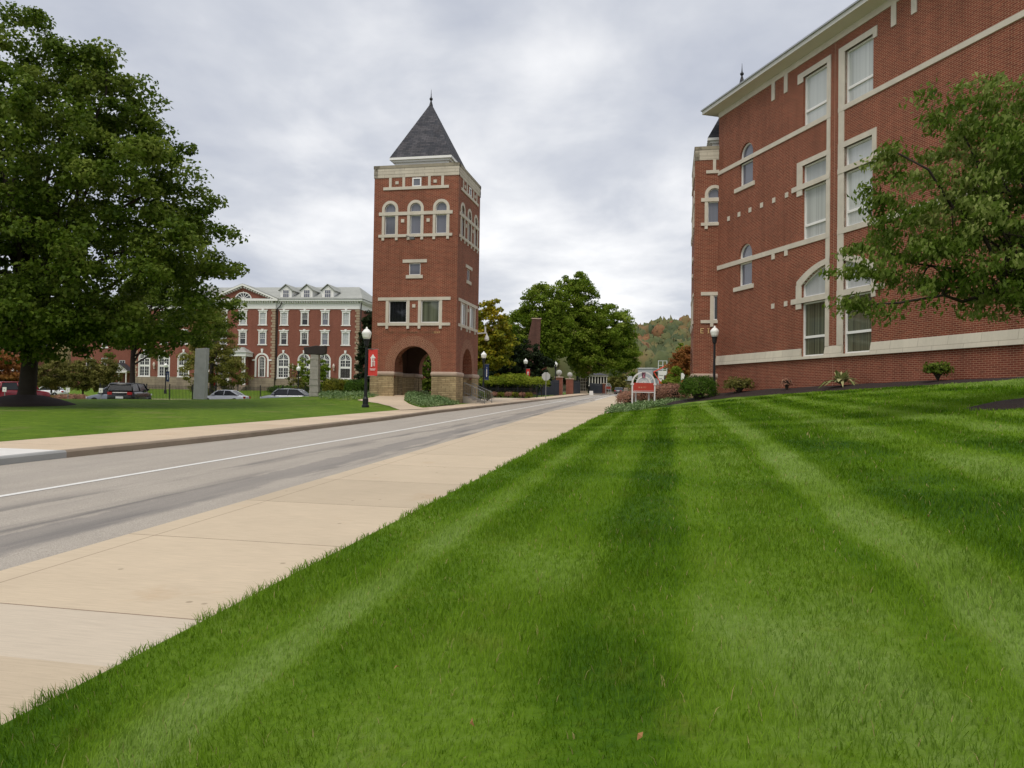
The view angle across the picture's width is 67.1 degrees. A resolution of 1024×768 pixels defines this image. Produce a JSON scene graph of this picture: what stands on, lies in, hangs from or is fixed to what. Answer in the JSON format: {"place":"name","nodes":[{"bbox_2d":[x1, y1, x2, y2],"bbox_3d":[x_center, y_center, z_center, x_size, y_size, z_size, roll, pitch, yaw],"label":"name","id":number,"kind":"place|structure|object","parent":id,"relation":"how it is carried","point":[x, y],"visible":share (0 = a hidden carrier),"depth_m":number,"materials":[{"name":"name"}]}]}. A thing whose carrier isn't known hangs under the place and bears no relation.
{"place":"outdoors","nodes":[
{"label":"outdoors","id":0,"kind":"place"},
{"bbox_2d":[0,395,468,441],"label":"lawn","id":1,"kind":"structure","parent":0,"point":[90,416],"depth_m":33.93,"materials":[{"name":"green plant"}]},
{"bbox_2d":[0,395,75,406],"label":"mulch mound","id":2,"kind":"object","parent":1,"relation":"on","point":[23,400],"visible":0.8,"depth_m":38.75,"materials":[{"name":"black soil"}]},
{"bbox_2d":[0,1,249,394],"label":"broad tree","id":3,"kind":"object","parent":2,"relation":"on","point":[46,255],"visible":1,"depth_m":37.72,"materials":[{"name":"green plant"}]},
{"bbox_2d":[193,348,208,398],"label":"granite slab","id":4,"kind":"structure","parent":1,"relation":"on","point":[200,389],"depth_m":51.78,"materials":[{"name":"grey stone"}]},
{"bbox_2d":[304,345,326,396],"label":"stone pillar","id":5,"kind":"structure","parent":1,"relation":"on","point":[315,352],"depth_m":54.24,"materials":[{"name":"stone"}]},
{"bbox_2d":[344,379,369,394],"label":"shrub","id":6,"kind":"object","parent":1,"relation":"on","point":[356,385],"visible":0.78,"depth_m":59.45,"materials":[{"name":"green plant"}]},
{"bbox_2d":[353,310,371,387],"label":"conifer tree","id":7,"kind":"object","parent":1,"relation":"on","point":[366,321],"visible":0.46,"depth_m":71.52,"materials":[{"name":"green plant"}]},
{"bbox_2d":[362,327,371,407],"bbox_3d":[-8.604,-0.950,45.521,0.570,4.840,0.570,1,-1,0],"label":"lamp post","id":8,"kind":"object","parent":1,"relation":"on","point":[366,334],"visible":0.98,"depth_m":45.42,"materials":[{"name":"black metal"}]},
{"bbox_2d":[368,349,377,375],"bbox_3d":[-8.206,-1.265,45.488,0.710,1.615,0.068,1,-1,6],"label":"banner","id":9,"kind":"object","parent":8,"relation":"attached to","point":[372,361],"visible":1,"depth_m":45.49,"materials":[{"name":"fabric"}]},
{"bbox_2d":[369,92,488,405],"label":"gate tower","id":10,"kind":"structure","parent":1,"relation":"on","point":[427,196],"depth_m":57.05,"materials":[{"name":"brick"}]},
{"bbox_2d":[385,216,394,234],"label":"window","id":11,"kind":"structure","parent":10,"relation":"in","point":[389,220],"depth_m":57.41,"materials":[{"name":"grey glass"}]},
{"bbox_2d":[389,301,406,322],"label":"window","id":12,"kind":"structure","parent":10,"relation":"in","point":[397,309],"depth_m":57.10,"materials":[{"name":"black glass"}]},
{"bbox_2d":[409,263,420,274],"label":"window","id":13,"kind":"structure","parent":10,"relation":"in","point":[414,268],"depth_m":56.91,"materials":[{"name":"grey glass"}]},
{"bbox_2d":[410,215,420,233],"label":"window","id":14,"kind":"structure","parent":10,"relation":"in","point":[415,222],"depth_m":57.01,"materials":[{"name":"grey glass"}]},
{"bbox_2d":[421,300,438,322],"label":"window","id":15,"kind":"structure","parent":10,"relation":"in","point":[429,308],"depth_m":56.60,"materials":[{"name":"glass"}]},
{"bbox_2d":[436,214,446,232],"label":"window","id":16,"kind":"structure","parent":10,"relation":"in","point":[441,219],"depth_m":56.62,"materials":[{"name":"grey glass"}]},
{"bbox_2d":[404,390,458,406],"bbox_3d":[-7.232,1.175,71.348,4.309,1.268,49.417,1,-1,-6],"label":"ground cover","id":17,"kind":"object","parent":1,"relation":"on","point":[426,398],"visible":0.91,"depth_m":51.82,"materials":[{"name":"green plant"}]},
{"bbox_2d":[38,387,430,398],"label":"hall lawn","id":18,"kind":"structure","parent":0,"point":[90,392],"depth_m":118.37,"materials":[{"name":"green plant"}]},
{"bbox_2d":[37,359,70,394],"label":"crabapple tree","id":19,"kind":"object","parent":18,"relation":"on","point":[50,381],"visible":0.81,"depth_m":95.36,"materials":[{"name":"green plant"}]},
{"bbox_2d":[56,358,101,393],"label":"crabapple tree","id":20,"kind":"object","parent":18,"relation":"on","point":[76,366],"visible":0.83,"depth_m":95.15,"materials":[{"name":"green plant"}]},
{"bbox_2d":[83,358,124,391],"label":"crabapple tree","id":21,"kind":"object","parent":18,"relation":"on","point":[109,370],"visible":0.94,"depth_m":95.25,"materials":[{"name":"green plant"}]},
{"bbox_2d":[99,383,325,398],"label":"iron fence","id":22,"kind":"object","parent":18,"relation":"on","point":[212,388],"visible":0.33,"depth_m":88.27,"materials":[{"name":"black metal"}]},
{"bbox_2d":[176,307,253,395],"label":"cypress tree","id":23,"kind":"object","parent":18,"relation":"on","point":[227,361],"visible":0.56,"depth_m":91.38,"materials":[{"name":"green plant"}]},
{"bbox_2d":[295,357,330,391],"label":"tree","id":24,"kind":"object","parent":18,"relation":"on","point":[323,368],"visible":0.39,"depth_m":111.31,"materials":[{"name":"green plant"}]},
{"bbox_2d":[318,389,377,399],"bbox_3d":[-17.989,1.381,87.232,7.828,1.668,74.189,1,-1,-10],"label":"ground cover","id":25,"kind":"object","parent":18,"relation":"on","point":[340,394],"visible":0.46,"depth_m":54.14,"materials":[{"name":"green plant"}]},
{"bbox_2d":[0,393,597,449],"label":"sidewalk","id":26,"kind":"structure","parent":0,"point":[71,442],"depth_m":22.42,"materials":[{"name":"concrete"}]},
{"bbox_2d":[0,448,53,455],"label":"kerb slab","id":27,"kind":"structure","parent":26,"relation":"on","point":[8,451],"depth_m":15.84,"materials":[{"name":"concrete"}]},
{"bbox_2d":[478,386,536,397],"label":"iron fence","id":28,"kind":"object","parent":26,"relation":"on","point":[517,390],"visible":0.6,"depth_m":85.29,"materials":[{"name":"black metal"}]},
{"bbox_2d":[566,372,573,394],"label":"gate pillar","id":29,"kind":"structure","parent":26,"relation":"on","point":[569,385],"depth_m":121.51,"materials":[{"name":"brick"}]},
{"bbox_2d":[587,373,607,392],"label":"pavilion","id":30,"kind":"structure","parent":26,"relation":"on","point":[598,378],"depth_m":168.48,"materials":[{"name":"stone"}]},
{"bbox_2d":[0,394,617,570],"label":"road","id":31,"kind":"structure","parent":0,"point":[39,525],"depth_m":13.62,"materials":[{"name":"grey asphalt"}]},
{"bbox_2d":[0,450,66,464],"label":"kerb","id":32,"kind":"structure","parent":31,"relation":"on","point":[29,457],"depth_m":15.37,"materials":[{"name":"grey concrete"}]},
{"bbox_2d":[0,400,565,496],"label":"road marking","id":33,"kind":"object","parent":31,"relation":"on","point":[216,460],"visible":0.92,"depth_m":15.39,"materials":[{"name":"white paint"}]},
{"bbox_2d":[64,393,613,457],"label":"kerb","id":34,"kind":"structure","parent":31,"relation":"on","point":[85,451],"depth_m":22.30,"materials":[{"name":"concrete"}]},
{"bbox_2d":[0,396,623,725],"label":"sidewalk","id":35,"kind":"structure","parent":0,"point":[92,609],"depth_m":7.12,"materials":[{"name":"beige concrete"}]},
{"bbox_2d":[2,377,688,441],"bbox_3d":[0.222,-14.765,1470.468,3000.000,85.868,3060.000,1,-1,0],"label":"ground","id":36,"kind":"structure","parent":0,"point":[564,389],"depth_m":115.11,"materials":[{"name":"green plant"}]},
{"bbox_2d":[0,351,20,381],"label":"orange tree","id":37,"kind":"object","parent":36,"relation":"on","point":[7,375],"visible":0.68,"depth_m":95.12,"materials":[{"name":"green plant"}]},
{"bbox_2d":[71,341,130,387],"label":"brick house","id":38,"kind":"structure","parent":36,"relation":"on","point":[122,357],"depth_m":146.09,"materials":[{"name":"red brick"}]},
{"bbox_2d":[93,239,247,382],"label":"broad tree","id":39,"kind":"object","parent":36,"relation":"on","point":[160,301],"visible":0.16,"depth_m":73.33,"materials":[{"name":"green plant"}]},
{"bbox_2d":[135,283,430,390],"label":"old hall","id":40,"kind":"structure","parent":36,"relation":"on","point":[279,329],"depth_m":131.17,"materials":[{"name":"brick"}]},
{"bbox_2d":[138,350,149,376],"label":"window","id":41,"kind":"structure","parent":40,"relation":"in","point":[143,366],"depth_m":134.37,"materials":[{"name":"white paint"}]},
{"bbox_2d":[157,356,169,376],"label":"window","id":42,"kind":"structure","parent":40,"relation":"in","point":[161,370],"depth_m":133.91,"materials":[{"name":"white paint"}]},
{"bbox_2d":[177,349,188,376],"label":"window","id":43,"kind":"structure","parent":40,"relation":"in","point":[180,364],"depth_m":133.49,"materials":[{"name":"white paint"}]},
{"bbox_2d":[257,329,266,344],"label":"window","id":44,"kind":"structure","parent":40,"relation":"in","point":[262,333],"depth_m":131.39,"materials":[{"name":"white paint"}]},
{"bbox_2d":[252,349,271,376],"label":"window","id":45,"kind":"structure","parent":40,"relation":"in","point":[261,369],"depth_m":131.29,"materials":[{"name":"white paint"}]},
{"bbox_2d":[258,309,267,325],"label":"window","id":46,"kind":"structure","parent":40,"relation":"in","point":[262,313],"depth_m":131.45,"materials":[{"name":"white paint"}]},
{"bbox_2d":[276,350,289,378],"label":"window","id":47,"kind":"structure","parent":40,"relation":"in","point":[283,360],"depth_m":131.22,"materials":[{"name":"white paint"}]},
{"bbox_2d":[279,309,288,325],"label":"window","id":48,"kind":"structure","parent":40,"relation":"in","point":[283,313],"depth_m":131.35,"materials":[{"name":"white paint"}]},
{"bbox_2d":[279,329,288,344],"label":"window","id":49,"kind":"structure","parent":40,"relation":"in","point":[283,333],"depth_m":131.29,"materials":[{"name":"white paint"}]},
{"bbox_2d":[299,329,309,345],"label":"window","id":50,"kind":"structure","parent":40,"relation":"in","point":[303,333],"depth_m":130.84,"materials":[{"name":"white paint"}]},
{"bbox_2d":[300,309,309,325],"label":"window","id":51,"kind":"structure","parent":40,"relation":"in","point":[304,313],"depth_m":130.87,"materials":[{"name":"white paint"}]},
{"bbox_2d":[320,309,329,325],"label":"window","id":52,"kind":"structure","parent":40,"relation":"in","point":[324,313],"depth_m":130.46,"materials":[{"name":"white paint"}]},
{"bbox_2d":[320,329,329,345],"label":"window","id":53,"kind":"structure","parent":40,"relation":"in","point":[324,333],"depth_m":130.36,"materials":[{"name":"white paint"}]},
{"bbox_2d":[340,329,350,345],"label":"window","id":54,"kind":"structure","parent":40,"relation":"in","point":[345,333],"depth_m":129.92,"materials":[{"name":"white paint"}]},
{"bbox_2d":[339,351,351,378],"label":"window","id":55,"kind":"structure","parent":40,"relation":"in","point":[345,361],"depth_m":129.85,"materials":[{"name":"white paint"}]},
{"bbox_2d":[341,309,350,325],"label":"window","id":56,"kind":"structure","parent":40,"relation":"in","point":[345,313],"depth_m":129.98,"materials":[{"name":"white paint"}]},
{"bbox_2d":[285,363,304,388],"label":"tree","id":57,"kind":"object","parent":36,"relation":"on","point":[293,378],"visible":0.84,"depth_m":107.94,"materials":[{"name":"green plant"}]},
{"bbox_2d":[49,315,690,383],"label":"forest","id":58,"kind":"object","parent":36,"relation":"on","point":[659,339],"visible":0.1,"depth_m":396.71,"materials":[{"name":"green plant"}]},
{"bbox_2d":[422,355,430,391],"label":"broad tree","id":59,"kind":"object","parent":36,"relation":"on","point":[426,383],"visible":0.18,"depth_m":84.84,"materials":[{"name":"green plant"}]},
{"bbox_2d":[478,375,514,397],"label":"hedge","id":60,"kind":"object","parent":36,"relation":"on","point":[491,380],"visible":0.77,"depth_m":91.19,"materials":[{"name":"green plant"}]},
{"bbox_2d":[477,298,520,389],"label":"yellow tree","id":61,"kind":"object","parent":36,"relation":"on","point":[490,347],"visible":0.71,"depth_m":92.02,"materials":[{"name":"green plant"}]},
{"bbox_2d":[496,372,531,397],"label":"hedge","id":62,"kind":"object","parent":36,"relation":"on","point":[511,375],"visible":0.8,"depth_m":91.25,"materials":[{"name":"green plant"}]},
{"bbox_2d":[480,336,555,386],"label":"conifer tree","id":63,"kind":"object","parent":36,"relation":"on","point":[536,365],"visible":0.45,"depth_m":100.44,"materials":[{"name":"green plant"}]},
{"bbox_2d":[500,382,541,396],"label":"evergreen shrub","id":64,"kind":"object","parent":36,"relation":"on","point":[534,386],"visible":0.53,"depth_m":94.01,"materials":[{"name":"green plant"}]},
{"bbox_2d":[511,318,546,393],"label":"brick house","id":65,"kind":"structure","parent":36,"relation":"on","point":[534,334],"depth_m":112.94,"materials":[{"name":"brick"}]},
{"bbox_2d":[513,376,550,397],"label":"hedge","id":66,"kind":"object","parent":36,"relation":"on","point":[539,380],"visible":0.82,"depth_m":91.25,"materials":[{"name":"green plant"}]},
{"bbox_2d":[504,281,579,368],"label":"broad tree","id":67,"kind":"object","parent":36,"relation":"on","point":[549,312],"visible":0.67,"depth_m":129.98,"materials":[{"name":"green plant"}]},
{"bbox_2d":[537,380,558,396],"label":"panel","id":68,"kind":"object","parent":36,"relation":"on","point":[553,389],"visible":0.56,"depth_m":105.83,"materials":[{"name":"black metal"}]},
{"bbox_2d":[553,271,643,390],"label":"broad tree","id":69,"kind":"object","parent":36,"relation":"on","point":[594,340],"visible":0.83,"depth_m":136.80,"materials":[{"name":"green plant"}]},
{"bbox_2d":[607,374,631,393],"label":"roadside tree","id":70,"kind":"object","parent":36,"relation":"on","point":[616,381],"visible":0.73,"depth_m":188.64,"materials":[{"name":"green plant"}]},
{"bbox_2d":[638,368,661,385],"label":"grey building","id":71,"kind":"structure","parent":36,"relation":"on","point":[650,370],"depth_m":203.69,"materials":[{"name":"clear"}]},
{"bbox_2d":[661,365,683,389],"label":"tree","id":72,"kind":"object","parent":36,"relation":"on","point":[673,379],"visible":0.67,"depth_m":91.61,"materials":[{"name":"green plant"}]},
{"bbox_2d":[663,345,690,377],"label":"orange tree","id":73,"kind":"object","parent":36,"relation":"on","point":[682,358],"visible":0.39,"depth_m":94.43,"materials":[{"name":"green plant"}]},
{"bbox_2d":[689,0,1023,397],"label":"brick building","id":74,"kind":"structure","parent":36,"relation":"on","point":[801,126],"depth_m":41.25,"materials":[{"name":"red brick"}]},
{"bbox_2d":[708,202,717,221],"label":"window","id":75,"kind":"structure","parent":74,"relation":"in","point":[712,206],"depth_m":52.52,"materials":[{"name":"grey glass"}]},
{"bbox_2d":[741,261,751,285],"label":"window","id":76,"kind":"structure","parent":74,"relation":"in","point":[746,268],"depth_m":49.20,"materials":[{"name":"grey glass"}]},
{"bbox_2d":[742,159,752,185],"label":"window","id":77,"kind":"structure","parent":74,"relation":"in","point":[747,168],"depth_m":49.31,"materials":[{"name":"grey glass"}]},
{"bbox_2d":[803,300,824,355],"bbox_3d":[16.707,-3.041,42.436,0.634,3.015,2.004,1,-1,0],"label":"window","id":78,"kind":"structure","parent":74,"relation":"in","point":[814,315],"depth_m":42.62,"materials":[{"name":"grey glass"}]},
{"bbox_2d":[804,266,824,296],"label":"window","id":79,"kind":"structure","parent":74,"relation":"in","point":[815,285],"depth_m":42.59,"materials":[{"name":"grey glass"}]},
{"bbox_2d":[804,181,825,238],"bbox_3d":[16.804,-9.534,42.547,0.634,2.893,2.004,1,-1,0],"label":"window","id":80,"kind":"structure","parent":74,"relation":"in","point":[815,196],"depth_m":42.73,"materials":[{"name":"grey glass"}]},
{"bbox_2d":[805,157,825,182],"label":"window","id":81,"kind":"structure","parent":74,"relation":"in","point":[816,169],"depth_m":42.77,"materials":[{"name":"grey glass"}]},
{"bbox_2d":[805,65,826,124],"bbox_3d":[16.900,-15.930,42.656,0.634,2.802,2.004,1,-1,0],"label":"window","id":82,"kind":"structure","parent":74,"relation":"in","point":[816,83],"depth_m":42.84,"materials":[{"name":"grey glass"}]},
{"bbox_2d":[846,261,870,288],"bbox_3d":[17.664,-5.660,39.155,0.093,1.552,2.054,1,-1,-15],"label":"window","id":83,"kind":"structure","parent":74,"relation":"in","point":[849,284],"depth_m":39.59,"materials":[{"name":"white glass"}]},
{"bbox_2d":[845,291,871,352],"bbox_3d":[17.626,-3.084,39.111,0.634,3.015,2.004,1,-1,0],"label":"window","id":84,"kind":"structure","parent":74,"relation":"in","point":[857,328],"depth_m":39.26,"materials":[{"name":"grey glass"}]},
{"bbox_2d":[847,136,871,164],"bbox_3d":[17.757,-11.822,39.261,0.634,1.032,2.004,1,-1,0],"label":"window","id":85,"kind":"structure","parent":74,"relation":"in","point":[863,148],"depth_m":39.42,"materials":[{"name":"white glass"}]},
{"bbox_2d":[846,163,872,226],"bbox_3d":[17.724,-9.577,39.222,0.634,2.893,2.004,1,-1,0],"label":"window","id":86,"kind":"structure","parent":74,"relation":"in","point":[854,177],"depth_m":39.67,"materials":[{"name":"white glass"}]},
{"bbox_2d":[847,36,872,102],"bbox_3d":[17.819,-15.973,39.332,0.634,2.802,2.004,1,-1,0],"label":"window","id":87,"kind":"structure","parent":74,"relation":"in","point":[860,58],"depth_m":39.49,"materials":[{"name":"white glass"}]},
{"bbox_2d":[360,396,428,409],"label":"path","id":88,"kind":"structure","parent":0,"point":[398,402],"depth_m":50.23,"materials":[{"name":"concrete"}]},
{"bbox_2d":[0,0,856,327],"label":"sky","id":89,"kind":"structure","parent":0,"point":[579,124],"materials":[{"name":"grey"}]},
{"bbox_2d":[0,378,1023,767],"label":"lawn","id":90,"kind":"structure","parent":0,"point":[622,737],"depth_m":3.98,"materials":[{"name":"green plant"}]},
{"bbox_2d":[665,376,1023,404],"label":"mulch bed","id":91,"kind":"object","parent":90,"relation":"on","point":[802,389],"visible":0.69,"depth_m":39.28,"materials":[{"name":"brown soil"}]},
{"bbox_2d":[631,372,655,407],"bbox_3d":[9.356,0.503,55.166,1.813,2.760,0.484,1,-1,-3],"label":"welcome sign","id":92,"kind":"object","parent":91,"relation":"on","point":[645,387],"visible":0.95,"depth_m":54.96,"materials":[{"name":"white metal"}]},
{"bbox_2d":[604,394,687,412],"bbox_3d":[13.213,1.378,66.107,4.623,1.612,49.481,1,-1,17],"label":"ground cover","id":93,"kind":"object","parent":91,"relation":"on","point":[628,406],"visible":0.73,"depth_m":46.52,"materials":[{"name":"green plant"}]},
{"bbox_2d":[615,391,641,402],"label":"barberry shrub","id":94,"kind":"object","parent":93,"relation":"on","point":[625,396],"visible":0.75,"depth_m":57.51,"materials":[{"name":"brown plant"}]},
{"bbox_2d":[657,382,689,399],"bbox_3d":[12.015,0.656,57.501,2.535,1.688,2.119,1,-1,0],"label":"barberry shrub","id":95,"kind":"object","parent":93,"relation":"on","point":[671,392],"visible":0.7,"depth_m":57.11,"materials":[{"name":"brown plant"}]},
{"bbox_2d":[677,373,719,400],"bbox_3d":[11.863,0.259,49.314,2.561,1.863,2.323,1,-1,0],"label":"boxwood shrub","id":96,"kind":"object","parent":91,"relation":"on","point":[696,387],"visible":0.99,"depth_m":48.70,"materials":[{"name":"green plant"}]},
{"bbox_2d":[710,326,718,393],"bbox_3d":[13.218,-1.390,50.434,0.570,4.840,0.570,1,-1,-23],"label":"lamp post","id":97,"kind":"object","parent":91,"relation":"on","point":[714,331],"visible":0.87,"depth_m":50.36,"materials":[{"name":"black metal"}]},
{"bbox_2d":[722,376,754,392],"bbox_3d":[13.934,0.062,47.471,1.926,1.161,1.576,1,-1,0],"label":"azalea shrub","id":98,"kind":"object","parent":91,"relation":"on","point":[738,385],"visible":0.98,"depth_m":47.22,"materials":[{"name":"green plant"}]},
{"bbox_2d":[819,370,856,387],"bbox_3d":[16.263,-0.244,38.617,1.973,1.002,1.888,1,-1,10],"label":"variegated plant","id":99,"kind":"object","parent":91,"relation":"on","point":[841,378],"visible":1,"depth_m":38.44,"materials":[{"name":"green plant"}]},
{"bbox_2d":[921,361,954,379],"bbox_3d":[18.074,-0.572,32.805,1.270,0.829,1.073,1,-1,0],"label":"azalea shrub","id":100,"kind":"object","parent":91,"relation":"on","point":[937,370],"visible":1,"depth_m":32.61,"materials":[{"name":"green plant"}]},
{"bbox_2d":[964,398,1023,410],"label":"mulch ring","id":101,"kind":"object","parent":90,"relation":"on","point":[1009,404],"visible":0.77,"depth_m":16.81,"materials":[{"name":"black soil"}]},
{"bbox_2d":[818,70,1023,326],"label":"young tree","id":102,"kind":"object","parent":101,"relation":"on","point":[987,201],"visible":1,"depth_m":16.68,"materials":[{"name":"green plant"}]},
{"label":"parking lot","id":103,"kind":"structure","parent":0,"visible":0},
{"bbox_2d":[0,382,50,396],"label":"parked car","id":104,"kind":"object","parent":103,"relation":"on","point":[12,388],"visible":0.21,"depth_m":61.49,"materials":[{"name":"red paint"}]},
{"bbox_2d":[107,382,151,398],"bbox_3d":[-30.361,0.834,61.480,2.260,1.860,5.025,1,-1,-8],"label":"parked car","id":105,"kind":"object","parent":103,"relation":"on","point":[118,390],"visible":0.45,"depth_m":59.23,"materials":[{"name":"black paint"}]},
{"bbox_2d":[207,390,250,398],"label":"parked car","id":106,"kind":"object","parent":103,"relation":"on","point":[226,394],"visible":0.38,"depth_m":78.17,"materials":[{"name":"white paint"}]},
{"bbox_2d":[260,388,308,397],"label":"parked car","id":107,"kind":"object","parent":103,"relation":"on","point":[286,392],"visible":0.21,"depth_m":76.67,"materials":[{"name":"silver metal"}]},
{"bbox_2d":[321,377,345,391],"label":"shrub","id":108,"kind":"object","parent":103,"relation":"on","point":[331,384],"visible":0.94,"depth_m":61.42,"materials":[{"name":"green plant"}]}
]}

